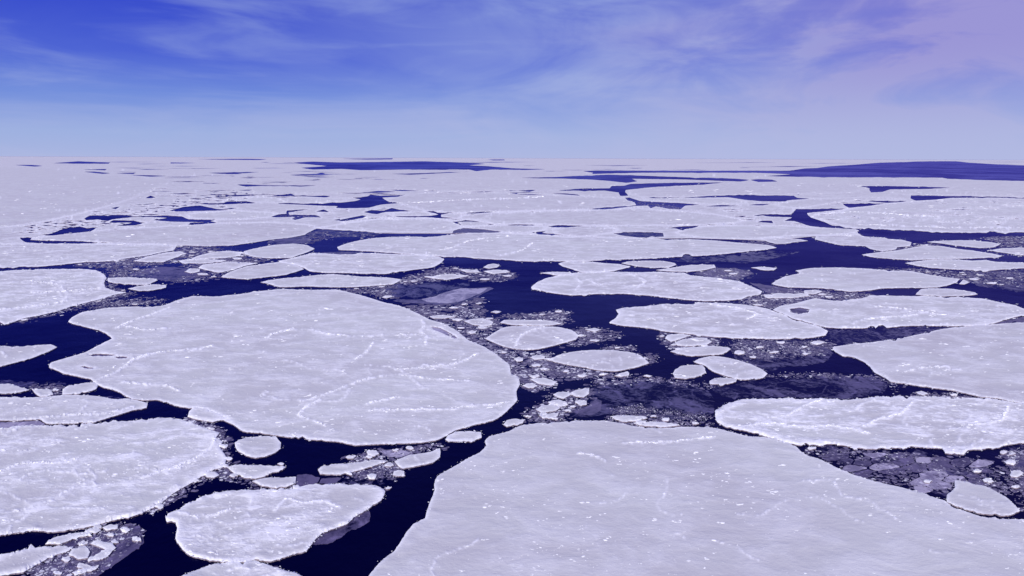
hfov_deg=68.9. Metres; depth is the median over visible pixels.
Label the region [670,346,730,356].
ice floe
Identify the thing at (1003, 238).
brash ice
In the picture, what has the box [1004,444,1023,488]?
new ice sheet
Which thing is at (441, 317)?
ice floe
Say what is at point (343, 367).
ice floe
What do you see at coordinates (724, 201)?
ice floe
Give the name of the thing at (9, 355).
ice floe
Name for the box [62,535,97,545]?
new ice sheet
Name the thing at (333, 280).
ice floe
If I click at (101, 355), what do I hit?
new ice sheet
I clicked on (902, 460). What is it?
new ice plate
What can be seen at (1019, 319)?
new ice sheet
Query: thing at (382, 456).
brash ice
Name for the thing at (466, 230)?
new ice sheet
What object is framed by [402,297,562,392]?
brash ice
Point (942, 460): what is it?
new ice plate
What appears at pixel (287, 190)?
ice floe
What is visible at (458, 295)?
new ice sheet
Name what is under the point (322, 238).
brash ice
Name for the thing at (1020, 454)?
brash ice
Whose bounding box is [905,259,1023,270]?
ice floe
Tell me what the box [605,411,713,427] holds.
brash ice
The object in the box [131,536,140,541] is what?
ice chunk
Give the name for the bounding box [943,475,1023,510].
brash ice
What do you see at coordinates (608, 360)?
ice floe
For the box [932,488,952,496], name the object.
new ice plate
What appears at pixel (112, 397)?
new ice sheet
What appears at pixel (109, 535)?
ice chunk
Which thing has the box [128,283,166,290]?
ice floe
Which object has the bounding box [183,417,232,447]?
brash ice
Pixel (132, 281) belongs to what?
ice floe
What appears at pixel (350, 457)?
ice floe
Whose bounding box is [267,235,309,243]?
new ice sheet
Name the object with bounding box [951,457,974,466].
new ice plate
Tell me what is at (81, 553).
ice floe
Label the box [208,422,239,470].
brash ice
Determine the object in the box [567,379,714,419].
new ice sheet
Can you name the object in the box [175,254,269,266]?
brash ice
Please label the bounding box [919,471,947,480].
new ice plate
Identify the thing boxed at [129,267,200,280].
new ice sheet
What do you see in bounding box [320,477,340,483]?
new ice sheet
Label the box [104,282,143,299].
brash ice
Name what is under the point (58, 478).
ice floe
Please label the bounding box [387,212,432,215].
ice floe
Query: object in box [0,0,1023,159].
sky
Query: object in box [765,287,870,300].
brash ice
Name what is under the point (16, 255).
ice floe
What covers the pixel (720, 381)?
ice floe
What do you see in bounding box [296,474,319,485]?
new ice sheet
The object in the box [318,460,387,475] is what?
ice floe
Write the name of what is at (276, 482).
ice floe
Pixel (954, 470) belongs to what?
new ice plate
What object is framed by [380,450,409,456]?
new ice sheet
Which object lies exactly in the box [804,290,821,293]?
ice floe
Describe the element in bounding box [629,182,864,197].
ice floe
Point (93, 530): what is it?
ice floe
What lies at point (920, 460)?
new ice plate
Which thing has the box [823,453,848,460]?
new ice plate
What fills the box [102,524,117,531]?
ice floe
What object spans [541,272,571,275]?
ice floe
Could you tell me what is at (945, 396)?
brash ice
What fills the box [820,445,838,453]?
new ice plate
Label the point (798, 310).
new ice sheet
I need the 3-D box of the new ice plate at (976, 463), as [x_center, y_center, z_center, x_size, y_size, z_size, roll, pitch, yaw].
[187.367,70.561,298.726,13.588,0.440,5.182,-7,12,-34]
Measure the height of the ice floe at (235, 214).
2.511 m
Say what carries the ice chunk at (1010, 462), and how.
on the sea water
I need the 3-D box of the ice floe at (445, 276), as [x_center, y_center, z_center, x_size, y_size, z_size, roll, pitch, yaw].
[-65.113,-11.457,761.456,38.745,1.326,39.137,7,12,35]
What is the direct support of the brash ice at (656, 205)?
on the sea water
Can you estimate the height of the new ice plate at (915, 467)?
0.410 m
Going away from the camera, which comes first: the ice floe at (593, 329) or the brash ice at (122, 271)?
the ice floe at (593, 329)
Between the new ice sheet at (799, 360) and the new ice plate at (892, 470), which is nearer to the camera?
the new ice plate at (892, 470)
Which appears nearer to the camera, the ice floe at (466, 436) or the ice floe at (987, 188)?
the ice floe at (466, 436)
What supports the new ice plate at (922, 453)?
on the sea water
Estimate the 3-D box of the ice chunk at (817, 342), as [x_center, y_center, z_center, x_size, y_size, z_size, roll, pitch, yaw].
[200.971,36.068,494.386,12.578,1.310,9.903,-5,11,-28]
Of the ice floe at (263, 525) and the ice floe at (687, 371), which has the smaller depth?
the ice floe at (263, 525)
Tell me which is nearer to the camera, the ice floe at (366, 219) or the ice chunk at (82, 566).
the ice chunk at (82, 566)
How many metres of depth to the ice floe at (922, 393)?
386.71 m
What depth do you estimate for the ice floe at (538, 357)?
453.34 m
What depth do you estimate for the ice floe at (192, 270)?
795.33 m
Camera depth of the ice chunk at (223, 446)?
312.86 m
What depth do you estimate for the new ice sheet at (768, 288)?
700.78 m
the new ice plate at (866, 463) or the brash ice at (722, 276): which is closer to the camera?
the new ice plate at (866, 463)
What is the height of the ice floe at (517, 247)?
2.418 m
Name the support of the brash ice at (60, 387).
on the sea water
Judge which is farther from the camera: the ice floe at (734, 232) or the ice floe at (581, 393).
the ice floe at (734, 232)
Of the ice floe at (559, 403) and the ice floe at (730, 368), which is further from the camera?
the ice floe at (730, 368)
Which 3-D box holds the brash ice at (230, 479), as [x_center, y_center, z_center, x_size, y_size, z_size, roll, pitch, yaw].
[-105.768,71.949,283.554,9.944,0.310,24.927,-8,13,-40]
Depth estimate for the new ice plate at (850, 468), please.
293.77 m
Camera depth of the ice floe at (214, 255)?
916.68 m
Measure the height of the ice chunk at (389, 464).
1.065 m
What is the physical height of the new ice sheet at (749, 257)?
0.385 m
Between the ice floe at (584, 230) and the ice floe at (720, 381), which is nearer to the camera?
the ice floe at (720, 381)
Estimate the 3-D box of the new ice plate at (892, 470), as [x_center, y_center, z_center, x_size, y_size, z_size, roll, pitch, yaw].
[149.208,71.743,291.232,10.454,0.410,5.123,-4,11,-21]
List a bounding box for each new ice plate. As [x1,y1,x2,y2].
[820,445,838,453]
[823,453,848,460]
[838,458,853,464]
[843,465,866,471]
[853,461,871,466]
[854,469,872,477]
[863,452,885,457]
[869,463,898,470]
[870,457,889,463]
[881,468,905,475]
[887,454,907,460]
[893,456,913,465]
[903,464,926,472]
[910,477,938,485]
[911,450,927,455]
[914,486,932,492]
[916,457,930,462]
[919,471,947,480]
[927,481,951,488]
[928,463,953,470]
[932,457,950,462]
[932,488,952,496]
[943,475,964,482]
[945,467,970,475]
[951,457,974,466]
[966,472,981,478]
[968,478,986,485]
[969,459,992,467]
[970,467,993,472]
[979,473,993,479]
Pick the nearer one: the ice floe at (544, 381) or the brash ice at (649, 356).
the ice floe at (544, 381)
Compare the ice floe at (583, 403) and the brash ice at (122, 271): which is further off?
the brash ice at (122, 271)
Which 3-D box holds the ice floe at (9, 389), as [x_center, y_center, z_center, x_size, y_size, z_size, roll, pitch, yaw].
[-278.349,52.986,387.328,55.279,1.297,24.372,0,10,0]
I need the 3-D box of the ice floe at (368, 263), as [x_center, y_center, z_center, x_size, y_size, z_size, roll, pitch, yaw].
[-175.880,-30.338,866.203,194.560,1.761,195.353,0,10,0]
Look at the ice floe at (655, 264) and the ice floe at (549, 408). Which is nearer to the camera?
the ice floe at (549, 408)
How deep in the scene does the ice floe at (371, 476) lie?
283.03 m
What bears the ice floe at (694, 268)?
on the sea water
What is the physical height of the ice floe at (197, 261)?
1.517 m
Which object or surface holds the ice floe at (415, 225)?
on the sea water
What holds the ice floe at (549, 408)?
on the sea water
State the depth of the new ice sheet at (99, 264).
833.47 m
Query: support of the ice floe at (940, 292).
on the sea water
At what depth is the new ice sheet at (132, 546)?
229.47 m
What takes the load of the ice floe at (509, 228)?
on the sea water
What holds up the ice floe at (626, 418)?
on the sea water
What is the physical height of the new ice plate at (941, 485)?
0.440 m
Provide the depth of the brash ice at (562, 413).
362.05 m
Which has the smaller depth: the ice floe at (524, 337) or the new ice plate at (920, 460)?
the new ice plate at (920, 460)
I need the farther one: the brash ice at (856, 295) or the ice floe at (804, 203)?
the ice floe at (804, 203)
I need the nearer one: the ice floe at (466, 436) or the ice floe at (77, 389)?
the ice floe at (466, 436)
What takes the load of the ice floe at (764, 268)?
on the sea water
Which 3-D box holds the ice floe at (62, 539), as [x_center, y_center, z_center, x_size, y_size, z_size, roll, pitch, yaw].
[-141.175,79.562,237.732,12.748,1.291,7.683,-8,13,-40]
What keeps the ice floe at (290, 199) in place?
on the sea water
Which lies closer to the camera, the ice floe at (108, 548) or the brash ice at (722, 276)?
the ice floe at (108, 548)
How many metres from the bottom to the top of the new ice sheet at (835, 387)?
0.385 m
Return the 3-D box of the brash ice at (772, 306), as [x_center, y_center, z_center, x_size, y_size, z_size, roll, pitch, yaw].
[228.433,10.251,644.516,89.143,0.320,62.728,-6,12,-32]
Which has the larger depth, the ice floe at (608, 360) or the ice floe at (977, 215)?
the ice floe at (977, 215)
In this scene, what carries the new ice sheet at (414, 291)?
on the sea water
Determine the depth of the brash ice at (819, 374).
419.50 m
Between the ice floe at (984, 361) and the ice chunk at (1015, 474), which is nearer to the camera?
the ice chunk at (1015, 474)
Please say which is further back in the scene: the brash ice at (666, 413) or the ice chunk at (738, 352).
the ice chunk at (738, 352)
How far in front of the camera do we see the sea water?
543.70 m
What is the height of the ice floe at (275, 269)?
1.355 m
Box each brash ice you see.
[15,292,132,323]
[22,522,146,575]
[26,383,66,395]
[74,246,226,268]
[89,296,166,308]
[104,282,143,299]
[105,267,158,276]
[147,470,230,515]
[168,265,224,283]
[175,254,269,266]
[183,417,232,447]
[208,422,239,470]
[217,468,256,485]
[249,483,388,490]
[298,232,380,243]
[327,284,399,298]
[340,443,448,462]
[347,458,408,481]
[398,265,517,284]
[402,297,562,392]
[502,309,574,324]
[520,387,600,422]
[521,351,638,383]
[559,327,623,347]
[583,373,715,389]
[602,345,639,351]
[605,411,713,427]
[609,403,712,422]
[634,202,679,208]
[637,353,659,363]
[656,331,720,354]
[696,267,753,280]
[729,337,836,361]
[738,294,811,309]
[740,241,775,245]
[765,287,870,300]
[765,371,905,393]
[804,446,1008,493]
[880,267,982,281]
[881,243,944,251]
[907,391,979,398]
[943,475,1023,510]
[960,270,1023,287]
[983,235,1023,247]
[995,448,1023,507]
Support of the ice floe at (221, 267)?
on the sea water
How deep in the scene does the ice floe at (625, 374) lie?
417.80 m
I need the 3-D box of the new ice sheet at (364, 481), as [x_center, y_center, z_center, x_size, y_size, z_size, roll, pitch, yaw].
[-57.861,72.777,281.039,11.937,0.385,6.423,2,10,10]
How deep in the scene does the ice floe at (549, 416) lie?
350.89 m
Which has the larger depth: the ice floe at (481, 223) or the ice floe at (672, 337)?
the ice floe at (481, 223)
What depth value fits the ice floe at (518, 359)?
448.45 m
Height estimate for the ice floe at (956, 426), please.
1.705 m
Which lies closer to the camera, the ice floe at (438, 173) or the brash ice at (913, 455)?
the brash ice at (913, 455)
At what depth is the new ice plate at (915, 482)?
282.09 m
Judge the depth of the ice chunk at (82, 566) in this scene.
220.71 m
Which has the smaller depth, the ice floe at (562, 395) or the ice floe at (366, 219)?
the ice floe at (562, 395)
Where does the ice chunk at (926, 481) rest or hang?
on the sea water
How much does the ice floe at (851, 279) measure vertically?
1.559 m
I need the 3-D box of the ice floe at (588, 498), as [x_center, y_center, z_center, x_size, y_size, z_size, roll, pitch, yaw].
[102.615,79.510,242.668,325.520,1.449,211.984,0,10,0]
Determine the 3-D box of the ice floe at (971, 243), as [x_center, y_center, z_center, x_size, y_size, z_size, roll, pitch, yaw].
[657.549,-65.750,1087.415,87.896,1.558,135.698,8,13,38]
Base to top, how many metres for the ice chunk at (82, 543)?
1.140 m
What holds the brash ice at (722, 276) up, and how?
on the sea water
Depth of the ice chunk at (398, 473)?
286.10 m
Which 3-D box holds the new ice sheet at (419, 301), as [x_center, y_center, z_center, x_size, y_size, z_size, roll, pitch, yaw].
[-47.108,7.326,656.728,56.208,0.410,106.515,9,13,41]
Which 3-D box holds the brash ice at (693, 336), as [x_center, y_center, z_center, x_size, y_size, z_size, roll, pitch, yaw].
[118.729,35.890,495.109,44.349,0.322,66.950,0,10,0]
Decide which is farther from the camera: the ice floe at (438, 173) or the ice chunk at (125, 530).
the ice floe at (438, 173)
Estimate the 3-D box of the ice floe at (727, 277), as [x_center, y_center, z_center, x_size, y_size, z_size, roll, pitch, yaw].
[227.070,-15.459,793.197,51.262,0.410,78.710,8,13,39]
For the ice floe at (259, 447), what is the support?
on the sea water
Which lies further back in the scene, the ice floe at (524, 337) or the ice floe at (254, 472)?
the ice floe at (524, 337)
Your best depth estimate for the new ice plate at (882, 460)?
301.69 m
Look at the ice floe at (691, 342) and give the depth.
491.73 m
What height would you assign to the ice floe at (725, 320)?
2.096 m
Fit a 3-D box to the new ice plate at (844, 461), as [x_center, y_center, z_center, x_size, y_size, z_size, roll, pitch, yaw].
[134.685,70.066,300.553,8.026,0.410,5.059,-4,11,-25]
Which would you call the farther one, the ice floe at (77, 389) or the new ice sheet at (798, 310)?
the new ice sheet at (798, 310)
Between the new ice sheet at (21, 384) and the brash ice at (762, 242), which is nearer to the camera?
the new ice sheet at (21, 384)
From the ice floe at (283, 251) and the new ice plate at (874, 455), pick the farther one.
the ice floe at (283, 251)
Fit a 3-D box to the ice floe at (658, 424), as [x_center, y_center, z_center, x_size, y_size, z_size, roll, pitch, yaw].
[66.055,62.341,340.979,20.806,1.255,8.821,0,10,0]
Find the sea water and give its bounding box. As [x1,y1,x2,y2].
[0,156,1023,575]
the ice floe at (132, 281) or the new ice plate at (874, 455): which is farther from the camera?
the ice floe at (132, 281)
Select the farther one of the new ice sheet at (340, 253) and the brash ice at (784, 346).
the new ice sheet at (340, 253)
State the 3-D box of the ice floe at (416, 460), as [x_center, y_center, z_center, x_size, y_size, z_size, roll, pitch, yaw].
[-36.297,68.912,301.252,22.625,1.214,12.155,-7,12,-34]
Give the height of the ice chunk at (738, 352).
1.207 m
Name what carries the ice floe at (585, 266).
on the sea water
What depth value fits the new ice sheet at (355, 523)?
243.56 m
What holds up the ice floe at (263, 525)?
on the sea water
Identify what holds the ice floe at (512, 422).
on the sea water
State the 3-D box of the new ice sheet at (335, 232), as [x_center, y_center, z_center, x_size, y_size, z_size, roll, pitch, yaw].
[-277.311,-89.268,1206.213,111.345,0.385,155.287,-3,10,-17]
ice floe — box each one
[0,167,169,226]
[0,243,178,267]
[0,269,129,324]
[0,344,56,366]
[0,384,28,393]
[0,395,147,424]
[0,417,227,535]
[0,544,73,575]
[32,388,52,396]
[33,222,314,247]
[45,531,91,545]
[48,288,519,445]
[62,382,97,394]
[68,545,89,560]
[70,565,98,575]
[85,527,100,533]
[88,540,116,561]
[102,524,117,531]
[108,277,157,284]
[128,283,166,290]
[135,251,186,262]
[165,483,384,562]
[173,259,226,264]
[182,559,300,575]
[185,268,199,272]
[187,210,277,218]
[187,251,240,259]
[188,407,228,422]
[199,262,257,272]
[213,196,352,203]
[222,261,303,279]
[227,464,285,479]
[233,186,366,194]
[235,436,280,458]
[244,244,313,258]
[252,476,297,488]
[261,274,400,287]
[280,251,443,273]
[318,218,460,232]
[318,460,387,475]
[337,231,775,262]
[342,170,574,177]
[344,216,448,222]
[346,455,355,459]
[347,178,617,191]
[364,450,378,456]
[366,473,376,479]
[369,420,1023,575]
[386,191,635,212]
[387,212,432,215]
[395,448,440,468]
[429,315,456,318]
[430,273,469,280]
[445,430,481,442]
[454,208,745,225]
[458,221,489,225]
[460,269,479,272]
[463,317,493,326]
[467,225,550,232]
[483,264,498,268]
[484,270,509,273]
[485,325,581,349]
[500,319,562,325]
[503,419,524,427]
[514,357,522,361]
[521,383,537,388]
[528,377,556,385]
[530,354,544,359]
[531,271,761,301]
[536,404,559,412]
[539,413,557,418]
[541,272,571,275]
[548,350,648,371]
[548,399,567,406]
[552,226,618,235]
[553,391,569,398]
[559,261,642,289]
[571,388,588,397]
[577,400,586,406]
[585,328,600,332]
[609,302,827,339]
[611,415,646,422]
[614,371,628,376]
[621,261,675,267]
[624,173,781,177]
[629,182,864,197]
[634,421,679,427]
[635,196,746,204]
[657,264,715,272]
[665,334,690,341]
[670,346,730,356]
[671,364,705,378]
[675,338,711,346]
[676,224,860,238]
[693,356,766,380]
[709,376,739,385]
[715,395,1023,454]
[751,266,776,270]
[761,236,806,244]
[764,293,808,298]
[772,267,960,291]
[773,294,1023,328]
[775,197,900,207]
[779,177,1023,196]
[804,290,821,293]
[812,198,1023,232]
[815,235,910,250]
[831,322,1023,402]
[863,244,1001,259]
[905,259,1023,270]
[915,391,927,395]
[916,288,977,296]
[931,240,999,247]
[945,480,1019,516]
[959,280,969,284]
[987,246,1023,256]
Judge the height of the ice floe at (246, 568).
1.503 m
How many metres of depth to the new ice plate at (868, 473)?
289.19 m
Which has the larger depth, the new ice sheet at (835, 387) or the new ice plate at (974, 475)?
the new ice sheet at (835, 387)
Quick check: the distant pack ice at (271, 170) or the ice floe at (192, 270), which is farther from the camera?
the distant pack ice at (271, 170)
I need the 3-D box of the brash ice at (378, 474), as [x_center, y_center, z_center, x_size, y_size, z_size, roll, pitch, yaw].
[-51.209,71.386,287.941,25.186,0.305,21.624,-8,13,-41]
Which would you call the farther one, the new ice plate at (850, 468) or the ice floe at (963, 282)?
the ice floe at (963, 282)
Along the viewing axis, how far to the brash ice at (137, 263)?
874.16 m
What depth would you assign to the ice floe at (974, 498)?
265.40 m
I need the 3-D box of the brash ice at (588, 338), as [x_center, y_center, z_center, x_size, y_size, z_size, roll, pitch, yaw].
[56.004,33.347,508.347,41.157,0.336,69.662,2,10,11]
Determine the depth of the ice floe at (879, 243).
1098.13 m
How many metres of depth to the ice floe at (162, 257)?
896.88 m
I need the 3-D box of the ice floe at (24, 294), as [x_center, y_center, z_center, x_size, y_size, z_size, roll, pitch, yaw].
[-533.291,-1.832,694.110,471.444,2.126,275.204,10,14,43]
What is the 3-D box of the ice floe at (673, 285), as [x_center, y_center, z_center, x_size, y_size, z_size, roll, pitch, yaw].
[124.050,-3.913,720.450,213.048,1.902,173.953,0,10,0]
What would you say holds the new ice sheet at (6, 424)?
on the sea water
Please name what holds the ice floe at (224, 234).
on the sea water
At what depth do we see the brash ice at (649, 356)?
456.50 m
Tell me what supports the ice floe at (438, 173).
on the sea water
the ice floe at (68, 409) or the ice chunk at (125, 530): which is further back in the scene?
the ice floe at (68, 409)
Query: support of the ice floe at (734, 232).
on the sea water
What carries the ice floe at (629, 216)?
on the sea water
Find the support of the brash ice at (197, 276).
on the sea water
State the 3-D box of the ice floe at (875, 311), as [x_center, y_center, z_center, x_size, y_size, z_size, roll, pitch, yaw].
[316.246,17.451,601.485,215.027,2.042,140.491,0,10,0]
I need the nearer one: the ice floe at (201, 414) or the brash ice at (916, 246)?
the ice floe at (201, 414)
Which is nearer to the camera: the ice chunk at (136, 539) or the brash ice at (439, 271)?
the ice chunk at (136, 539)
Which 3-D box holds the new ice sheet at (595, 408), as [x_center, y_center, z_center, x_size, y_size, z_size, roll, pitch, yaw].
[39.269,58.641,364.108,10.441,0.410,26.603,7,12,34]
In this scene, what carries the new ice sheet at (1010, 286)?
on the sea water
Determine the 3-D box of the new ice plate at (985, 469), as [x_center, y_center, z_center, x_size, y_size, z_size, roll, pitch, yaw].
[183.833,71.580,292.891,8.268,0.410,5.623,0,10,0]
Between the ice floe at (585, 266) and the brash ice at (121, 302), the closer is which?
the brash ice at (121, 302)
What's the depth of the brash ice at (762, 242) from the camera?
1072.98 m
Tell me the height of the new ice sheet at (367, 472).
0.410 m
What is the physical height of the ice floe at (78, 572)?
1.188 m
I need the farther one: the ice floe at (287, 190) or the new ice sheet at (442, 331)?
the ice floe at (287, 190)
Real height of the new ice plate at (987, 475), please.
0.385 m
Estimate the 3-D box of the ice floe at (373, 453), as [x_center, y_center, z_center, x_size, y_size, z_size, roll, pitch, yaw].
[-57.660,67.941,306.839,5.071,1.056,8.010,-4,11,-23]
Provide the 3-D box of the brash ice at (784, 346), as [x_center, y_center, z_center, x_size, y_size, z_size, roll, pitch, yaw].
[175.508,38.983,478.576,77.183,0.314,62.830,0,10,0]
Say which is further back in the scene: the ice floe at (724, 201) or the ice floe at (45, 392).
the ice floe at (724, 201)
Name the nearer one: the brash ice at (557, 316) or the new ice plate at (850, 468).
the new ice plate at (850, 468)
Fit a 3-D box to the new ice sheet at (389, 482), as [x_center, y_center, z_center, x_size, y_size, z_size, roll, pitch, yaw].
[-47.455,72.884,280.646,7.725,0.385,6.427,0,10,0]
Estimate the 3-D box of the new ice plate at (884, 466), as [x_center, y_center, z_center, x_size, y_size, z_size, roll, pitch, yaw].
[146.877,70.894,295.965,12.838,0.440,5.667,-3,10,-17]
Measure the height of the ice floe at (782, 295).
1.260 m
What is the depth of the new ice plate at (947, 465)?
296.08 m
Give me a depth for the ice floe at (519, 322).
549.53 m
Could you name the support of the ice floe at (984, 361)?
on the sea water
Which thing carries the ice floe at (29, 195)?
on the sea water
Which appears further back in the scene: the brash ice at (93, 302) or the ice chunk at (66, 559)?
the brash ice at (93, 302)
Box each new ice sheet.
[0,379,66,389]
[0,421,44,427]
[38,525,143,575]
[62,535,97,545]
[75,261,119,266]
[91,354,112,355]
[106,396,123,398]
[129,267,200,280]
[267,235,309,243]
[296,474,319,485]
[305,229,378,237]
[313,510,370,544]
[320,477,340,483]
[323,252,357,254]
[342,476,372,484]
[359,465,385,474]
[377,478,396,484]
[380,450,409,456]
[385,281,469,298]
[385,467,407,477]
[394,287,493,304]
[422,288,486,302]
[432,327,455,338]
[453,228,498,232]
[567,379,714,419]
[574,399,601,414]
[614,232,663,237]
[667,251,797,263]
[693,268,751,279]
[710,372,887,399]
[731,339,832,371]
[751,283,798,293]
[790,308,808,313]
[823,325,951,344]
[963,269,1023,291]
[996,317,1023,323]
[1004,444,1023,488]
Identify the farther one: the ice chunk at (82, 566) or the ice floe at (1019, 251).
the ice floe at (1019, 251)
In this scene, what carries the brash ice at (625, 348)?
on the sea water
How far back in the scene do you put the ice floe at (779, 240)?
1108.57 m
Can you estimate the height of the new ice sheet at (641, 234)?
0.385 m
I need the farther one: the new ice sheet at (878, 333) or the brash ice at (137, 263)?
the brash ice at (137, 263)
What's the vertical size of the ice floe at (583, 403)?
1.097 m
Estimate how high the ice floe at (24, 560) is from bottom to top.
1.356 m
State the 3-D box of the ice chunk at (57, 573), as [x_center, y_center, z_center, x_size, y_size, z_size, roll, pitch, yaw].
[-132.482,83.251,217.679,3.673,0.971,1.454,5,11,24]
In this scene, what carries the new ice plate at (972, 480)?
on the sea water
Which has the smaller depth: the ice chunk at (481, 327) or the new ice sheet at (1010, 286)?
the ice chunk at (481, 327)
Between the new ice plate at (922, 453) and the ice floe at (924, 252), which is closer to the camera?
the new ice plate at (922, 453)
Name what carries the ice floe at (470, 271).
on the sea water
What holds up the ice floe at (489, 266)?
on the sea water
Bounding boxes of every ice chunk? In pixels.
[52,570,61,575]
[61,557,70,562]
[75,563,91,568]
[78,541,87,546]
[104,533,113,537]
[118,527,131,533]
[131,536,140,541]
[155,502,163,509]
[204,471,218,478]
[218,443,227,449]
[229,473,237,477]
[385,462,393,466]
[393,470,404,476]
[478,326,489,328]
[734,350,744,354]
[809,341,824,344]
[923,479,931,483]
[980,478,993,483]
[1004,459,1018,465]
[1009,470,1022,477]
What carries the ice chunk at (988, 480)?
on the sea water
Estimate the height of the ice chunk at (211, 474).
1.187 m
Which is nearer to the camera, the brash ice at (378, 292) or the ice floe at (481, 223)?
the brash ice at (378, 292)
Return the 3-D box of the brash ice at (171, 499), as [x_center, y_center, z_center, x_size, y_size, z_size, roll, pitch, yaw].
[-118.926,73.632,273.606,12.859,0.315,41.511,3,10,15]
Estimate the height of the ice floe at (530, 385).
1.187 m
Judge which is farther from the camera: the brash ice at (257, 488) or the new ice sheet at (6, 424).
the new ice sheet at (6, 424)
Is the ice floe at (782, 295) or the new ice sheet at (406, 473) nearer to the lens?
the new ice sheet at (406, 473)
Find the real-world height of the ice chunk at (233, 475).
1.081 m
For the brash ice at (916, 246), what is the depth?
1054.88 m
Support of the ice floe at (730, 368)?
on the sea water
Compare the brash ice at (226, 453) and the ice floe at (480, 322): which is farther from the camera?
the ice floe at (480, 322)
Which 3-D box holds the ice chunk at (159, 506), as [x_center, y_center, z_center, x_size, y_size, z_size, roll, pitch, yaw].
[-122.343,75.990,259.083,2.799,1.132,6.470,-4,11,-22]
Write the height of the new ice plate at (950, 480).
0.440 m
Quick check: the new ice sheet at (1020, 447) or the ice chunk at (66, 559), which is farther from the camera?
the new ice sheet at (1020, 447)
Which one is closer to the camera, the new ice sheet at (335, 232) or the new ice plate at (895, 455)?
the new ice plate at (895, 455)
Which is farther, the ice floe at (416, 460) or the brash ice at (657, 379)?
the brash ice at (657, 379)
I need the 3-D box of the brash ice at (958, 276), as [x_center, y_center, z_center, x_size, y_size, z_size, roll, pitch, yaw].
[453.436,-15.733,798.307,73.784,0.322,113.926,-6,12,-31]
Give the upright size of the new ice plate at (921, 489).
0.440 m
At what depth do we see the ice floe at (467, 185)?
3385.93 m
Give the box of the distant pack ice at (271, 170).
[0,156,1023,266]
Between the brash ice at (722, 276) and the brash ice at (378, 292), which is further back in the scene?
the brash ice at (722, 276)
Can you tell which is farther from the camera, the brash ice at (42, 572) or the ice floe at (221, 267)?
the ice floe at (221, 267)
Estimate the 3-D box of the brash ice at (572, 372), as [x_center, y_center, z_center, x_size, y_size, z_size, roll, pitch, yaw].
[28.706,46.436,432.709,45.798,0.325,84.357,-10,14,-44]
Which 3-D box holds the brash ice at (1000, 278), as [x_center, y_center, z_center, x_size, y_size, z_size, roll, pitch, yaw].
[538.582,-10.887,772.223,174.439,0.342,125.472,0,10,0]
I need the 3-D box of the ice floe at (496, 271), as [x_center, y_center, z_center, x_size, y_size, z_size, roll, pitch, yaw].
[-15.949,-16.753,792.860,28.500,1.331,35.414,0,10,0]

